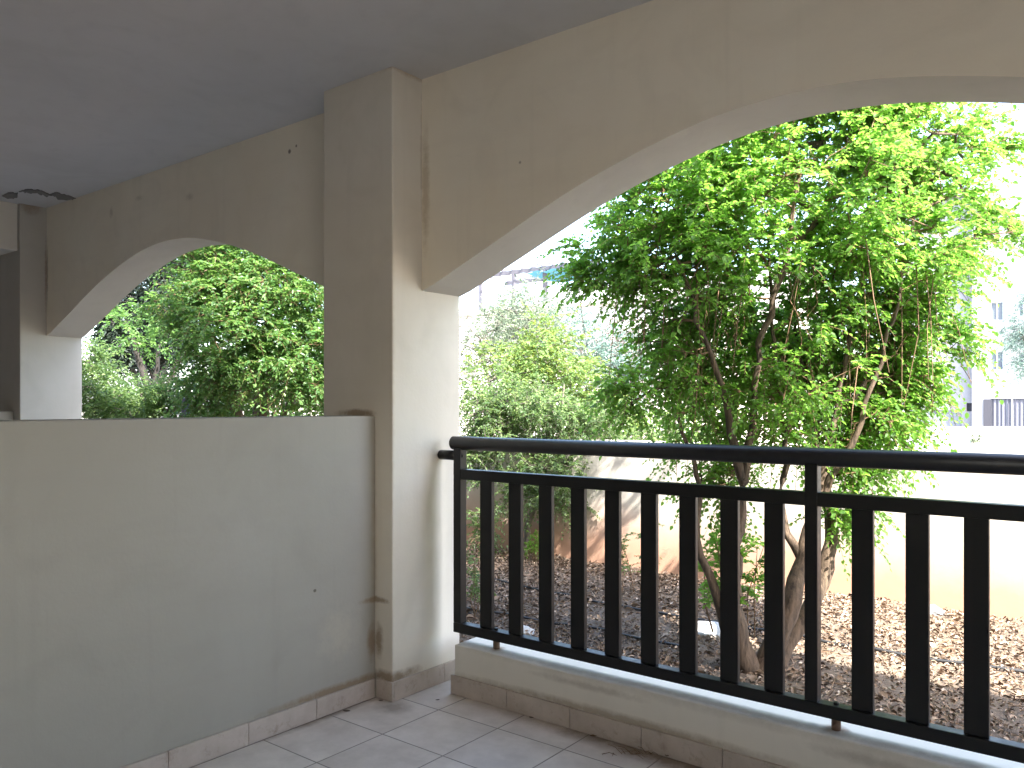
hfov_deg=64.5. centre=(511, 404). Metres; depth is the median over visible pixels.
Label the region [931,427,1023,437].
street wall
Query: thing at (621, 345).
brown bush
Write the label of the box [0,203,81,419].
pillar
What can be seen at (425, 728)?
balcony floor
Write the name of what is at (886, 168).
garden tree
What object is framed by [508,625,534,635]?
rock
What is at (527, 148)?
arch wall
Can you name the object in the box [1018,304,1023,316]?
window
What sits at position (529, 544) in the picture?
seedling
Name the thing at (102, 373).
garden shrub
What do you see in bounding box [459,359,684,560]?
garden shrub
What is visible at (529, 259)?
sky
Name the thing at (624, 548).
seedling
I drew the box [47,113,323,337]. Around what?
arch wall
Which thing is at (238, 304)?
garden tree
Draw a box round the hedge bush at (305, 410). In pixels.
[159,324,323,416]
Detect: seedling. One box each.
[466,553,496,617]
[523,529,538,561]
[622,523,664,592]
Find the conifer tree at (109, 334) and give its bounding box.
[82,248,262,397]
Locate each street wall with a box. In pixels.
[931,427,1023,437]
[968,436,1023,444]
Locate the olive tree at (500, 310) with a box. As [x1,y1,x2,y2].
[459,267,598,435]
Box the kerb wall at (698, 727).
[451,637,1023,767]
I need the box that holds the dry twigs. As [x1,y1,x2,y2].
[603,744,656,758]
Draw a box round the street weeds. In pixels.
[968,434,983,445]
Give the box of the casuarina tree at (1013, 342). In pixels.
[989,291,1023,393]
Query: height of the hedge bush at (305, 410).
2.408 m
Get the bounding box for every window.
[990,301,1002,320]
[990,351,1002,370]
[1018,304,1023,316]
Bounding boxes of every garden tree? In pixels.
[130,245,323,417]
[536,102,1023,674]
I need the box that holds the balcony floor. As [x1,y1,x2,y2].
[189,679,701,767]
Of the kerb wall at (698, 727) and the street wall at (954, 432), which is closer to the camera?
the kerb wall at (698, 727)
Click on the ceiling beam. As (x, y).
(8, 227)
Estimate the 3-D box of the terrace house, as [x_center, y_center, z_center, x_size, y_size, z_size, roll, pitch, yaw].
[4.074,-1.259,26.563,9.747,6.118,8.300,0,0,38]
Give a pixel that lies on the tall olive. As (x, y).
(519, 292)
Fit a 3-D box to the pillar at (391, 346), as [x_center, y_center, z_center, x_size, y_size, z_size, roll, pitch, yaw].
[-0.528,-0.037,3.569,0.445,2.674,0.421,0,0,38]
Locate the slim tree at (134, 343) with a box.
[97,298,183,385]
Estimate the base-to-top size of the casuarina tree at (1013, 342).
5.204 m
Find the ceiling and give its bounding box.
[0,0,651,207]
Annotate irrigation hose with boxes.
[466,572,1023,672]
[466,607,678,646]
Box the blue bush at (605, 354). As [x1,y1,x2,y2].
[526,296,662,420]
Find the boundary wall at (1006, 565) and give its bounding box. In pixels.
[459,435,1023,619]
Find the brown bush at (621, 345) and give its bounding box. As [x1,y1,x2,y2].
[584,311,661,435]
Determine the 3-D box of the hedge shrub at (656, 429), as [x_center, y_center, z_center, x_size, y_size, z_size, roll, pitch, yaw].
[1.642,0.733,8.431,1.928,2.171,1.229,0,0,-5]
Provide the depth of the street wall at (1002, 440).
35.90 m
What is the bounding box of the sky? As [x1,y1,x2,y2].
[82,102,1023,400]
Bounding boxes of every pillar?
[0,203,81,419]
[324,67,458,701]
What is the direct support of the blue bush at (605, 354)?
on the street
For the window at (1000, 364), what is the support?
in the apartment building
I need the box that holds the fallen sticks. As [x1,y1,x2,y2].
[466,551,1023,726]
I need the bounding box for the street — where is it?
[165,406,1023,451]
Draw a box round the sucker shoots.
[698,528,785,637]
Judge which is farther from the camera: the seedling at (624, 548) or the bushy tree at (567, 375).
the bushy tree at (567, 375)
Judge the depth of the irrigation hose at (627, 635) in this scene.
4.87 m
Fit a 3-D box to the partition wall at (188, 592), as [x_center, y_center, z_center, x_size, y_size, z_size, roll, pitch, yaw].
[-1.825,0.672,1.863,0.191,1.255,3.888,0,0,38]
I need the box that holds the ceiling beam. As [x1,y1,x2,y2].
[0,201,16,254]
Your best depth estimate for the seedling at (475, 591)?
5.14 m
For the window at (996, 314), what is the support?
in the apartment building
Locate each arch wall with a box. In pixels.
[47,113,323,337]
[422,0,1023,296]
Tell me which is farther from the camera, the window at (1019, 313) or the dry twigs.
the window at (1019, 313)
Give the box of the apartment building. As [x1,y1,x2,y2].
[898,180,1023,429]
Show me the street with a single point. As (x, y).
(959, 443)
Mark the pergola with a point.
(514, 281)
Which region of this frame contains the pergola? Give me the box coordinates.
[479,261,607,310]
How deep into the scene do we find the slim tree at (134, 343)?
9.76 m
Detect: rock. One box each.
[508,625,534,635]
[698,621,719,638]
[930,604,944,616]
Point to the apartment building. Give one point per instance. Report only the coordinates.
(984, 407)
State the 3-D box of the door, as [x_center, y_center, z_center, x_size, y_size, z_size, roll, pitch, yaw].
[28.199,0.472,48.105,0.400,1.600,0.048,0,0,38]
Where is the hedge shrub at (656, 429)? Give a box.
[584,396,745,441]
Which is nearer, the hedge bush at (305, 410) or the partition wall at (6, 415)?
the partition wall at (6, 415)
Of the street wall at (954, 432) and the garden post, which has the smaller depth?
the garden post
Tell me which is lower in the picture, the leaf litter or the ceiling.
the leaf litter
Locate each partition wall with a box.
[0,411,13,419]
[0,415,374,767]
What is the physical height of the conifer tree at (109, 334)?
4.612 m
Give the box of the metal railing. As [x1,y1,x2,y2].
[438,436,1023,763]
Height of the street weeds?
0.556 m
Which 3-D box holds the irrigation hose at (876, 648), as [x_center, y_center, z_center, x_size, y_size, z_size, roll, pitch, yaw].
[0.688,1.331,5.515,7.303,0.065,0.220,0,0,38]
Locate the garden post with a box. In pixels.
[182,398,189,417]
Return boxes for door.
[984,399,990,425]
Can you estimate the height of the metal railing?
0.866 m
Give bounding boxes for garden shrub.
[82,328,157,418]
[84,365,228,418]
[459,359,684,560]
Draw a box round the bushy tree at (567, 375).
[459,301,655,440]
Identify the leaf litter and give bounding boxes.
[459,543,1023,741]
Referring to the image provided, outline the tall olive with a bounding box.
[469,278,567,428]
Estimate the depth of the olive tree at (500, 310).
9.33 m
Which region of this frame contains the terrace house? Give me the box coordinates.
[459,269,819,378]

